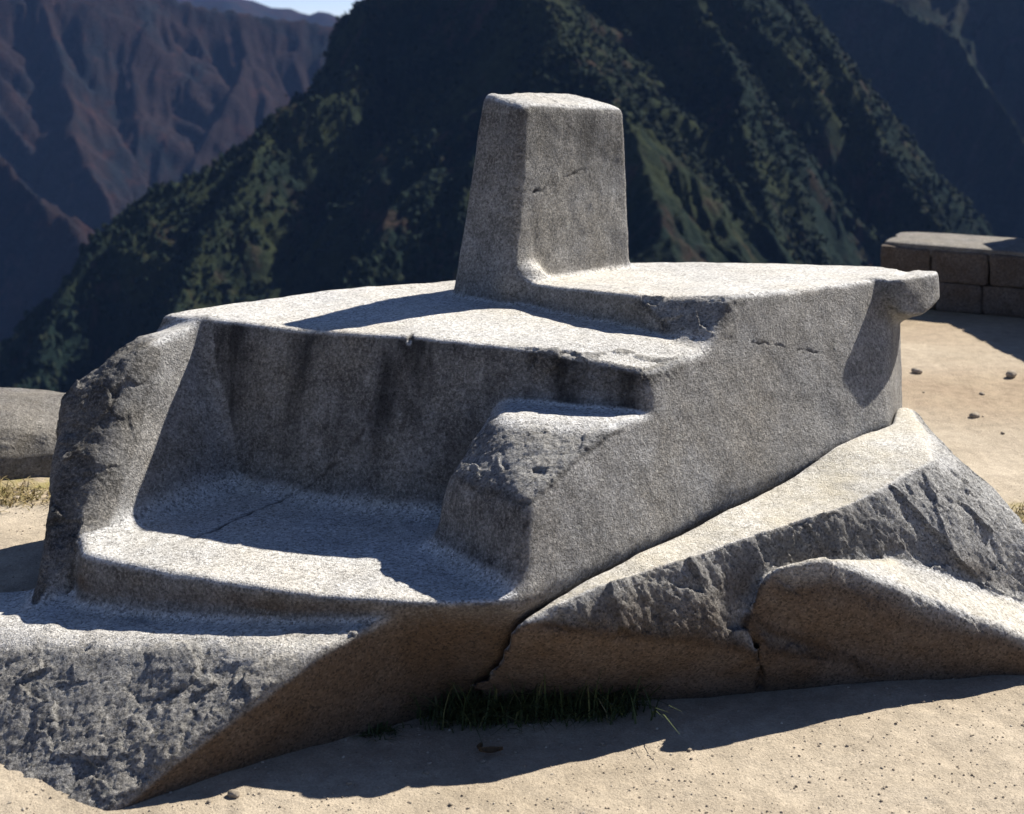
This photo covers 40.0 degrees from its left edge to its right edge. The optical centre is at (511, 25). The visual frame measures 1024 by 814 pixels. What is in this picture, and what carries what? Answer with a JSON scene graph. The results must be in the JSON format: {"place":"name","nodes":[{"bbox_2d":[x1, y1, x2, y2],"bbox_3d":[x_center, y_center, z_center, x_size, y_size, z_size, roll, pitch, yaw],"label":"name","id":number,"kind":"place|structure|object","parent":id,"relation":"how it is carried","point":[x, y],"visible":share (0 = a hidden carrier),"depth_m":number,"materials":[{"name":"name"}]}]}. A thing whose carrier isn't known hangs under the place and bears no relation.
{"place":"outdoors","nodes":[
{"label":"outdoors","id":0,"kind":"place"},
{"bbox_2d":[0,475,50,511],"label":"dry grass","id":1,"kind":"structure","parent":0,"point":[6,489],"depth_m":5.59,"materials":[{"name":"plant"}]},
{"bbox_2d":[0,0,333,343],"bbox_3d":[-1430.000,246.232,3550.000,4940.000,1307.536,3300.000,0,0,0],"label":"mountain","id":2,"kind":"structure","parent":0,"point":[109,109],"depth_m":3487.46,"materials":[{"name":"brown stone"}]},
{"bbox_2d":[177,0,341,26],"bbox_3d":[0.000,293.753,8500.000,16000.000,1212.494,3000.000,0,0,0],"label":"distant range","id":3,"kind":"structure","parent":0,"point":[252,7],"depth_m":8117.23,"materials":[{"name":"grey stone"}]},
{"bbox_2d":[253,0,360,16],"label":"sky","id":4,"kind":"structure","parent":0,"point":[334,7],"materials":[{"name":"white"}]},
{"bbox_2d":[0,0,993,392],"bbox_3d":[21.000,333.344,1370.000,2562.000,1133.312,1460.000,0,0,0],"label":"mountain","id":5,"kind":"structure","parent":0,"point":[664,224],"depth_m":1300.80,"materials":[{"name":"green plant"}]},
{"bbox_2d":[0,0,995,391],"bbox_3d":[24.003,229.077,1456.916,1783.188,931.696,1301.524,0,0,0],"label":"forest","id":6,"kind":"object","parent":5,"relation":"on","point":[346,278],"visible":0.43,"depth_m":1279.82,"materials":[{"name":"green plant"}]},
{"bbox_2d":[0,308,1023,813],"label":"ground","id":7,"kind":"structure","parent":0,"point":[960,360],"depth_m":4.07,"materials":[{"name":"beige sand"}]},
{"bbox_2d":[0,387,65,479],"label":"rock","id":8,"kind":"object","parent":7,"relation":"on","point":[29,418],"visible":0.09,"depth_m":5.89,"materials":[{"name":"stone"}]},
{"bbox_2d":[227,789,239,797],"bbox_3d":[-0.744,2.055,3.765,0.036,0.019,0.024,0,0,19],"label":"pebble","id":9,"kind":"object","parent":7,"relation":"on","point":[233,793],"visible":1,"depth_m":3.76,"materials":[{"name":"stone"}]},
{"bbox_2d":[352,721,403,743],"bbox_3d":[-0.398,2.077,4.155,0.170,0.058,0.195,0,0,-11],"label":"grass tuft","id":10,"kind":"object","parent":7,"relation":"on","point":[377,731],"visible":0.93,"depth_m":4.14,"materials":[{"name":"green plant"}]},
{"bbox_2d":[0,93,939,810],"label":"carved stone","id":11,"kind":"object","parent":7,"relation":"on","point":[282,525],"visible":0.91,"depth_m":4.74,"materials":[{"name":"stone"}]},
{"bbox_2d":[479,746,502,752],"bbox_3d":[-0.061,2.073,4.028,0.070,0.015,0.031,3,5,-11],"label":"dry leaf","id":12,"kind":"object","parent":7,"relation":"on","point":[491,749],"visible":1,"depth_m":4.04,"materials":[{"name":"brown plant"}]},
{"bbox_2d":[0,478,1023,813],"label":"grit","id":13,"kind":"object","parent":7,"relation":"on","point":[596,750],"visible":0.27,"depth_m":3.95,"materials":[{"name":"stone"}]},
{"bbox_2d":[385,670,677,743],"bbox_3d":[0.048,2.012,4.247,1.044,0.202,0.565,0,0,-8],"label":"grass tuft","id":14,"kind":"object","parent":7,"relation":"on","point":[519,710],"visible":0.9,"depth_m":4.25,"materials":[{"name":"green plant"}]},
{"bbox_2d":[470,408,1023,704],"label":"base boulder","id":15,"kind":"object","parent":7,"relation":"on","point":[894,551],"visible":0.87,"depth_m":4.45,"materials":[{"name":"stone"}]},
{"bbox_2d":[911,367,922,373],"bbox_3d":[2.417,2.063,8.410,0.055,0.034,0.067,0,0,-28],"label":"pebble","id":16,"kind":"object","parent":7,"relation":"on","point":[915,370],"visible":1,"depth_m":8.39,"materials":[{"name":"stone"}]},
{"bbox_2d":[969,412,979,417],"bbox_3d":[2.473,2.086,7.532,0.062,0.036,0.046,0,0,-12],"label":"pebble","id":17,"kind":"object","parent":7,"relation":"on","point":[974,415],"visible":1,"depth_m":7.52,"materials":[{"name":"stone"}]},
{"bbox_2d":[1006,370,1016,377],"bbox_3d":[2.965,2.068,8.357,0.077,0.041,0.057,0,0,-43],"label":"pebble","id":18,"kind":"object","parent":7,"relation":"on","point":[1011,373],"visible":1,"depth_m":8.33,"materials":[{"name":"stone"}]},
{"bbox_2d":[801,0,1023,238],"bbox_3d":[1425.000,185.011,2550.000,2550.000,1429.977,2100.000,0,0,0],"label":"mountain spur","id":19,"kind":"structure","parent":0,"point":[946,77],"depth_m":2302.49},
{"bbox_2d":[881,232,1023,317],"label":"stone wall","id":20,"kind":"structure","parent":0,"point":[977,274],"depth_m":10.43,"materials":[{"name":"stone"}]},
{"bbox_2d":[1008,496,1023,521],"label":"dry grass","id":21,"kind":"structure","parent":0,"point":[1020,513],"depth_m":6.02,"materials":[{"name":"plant"}]}
]}

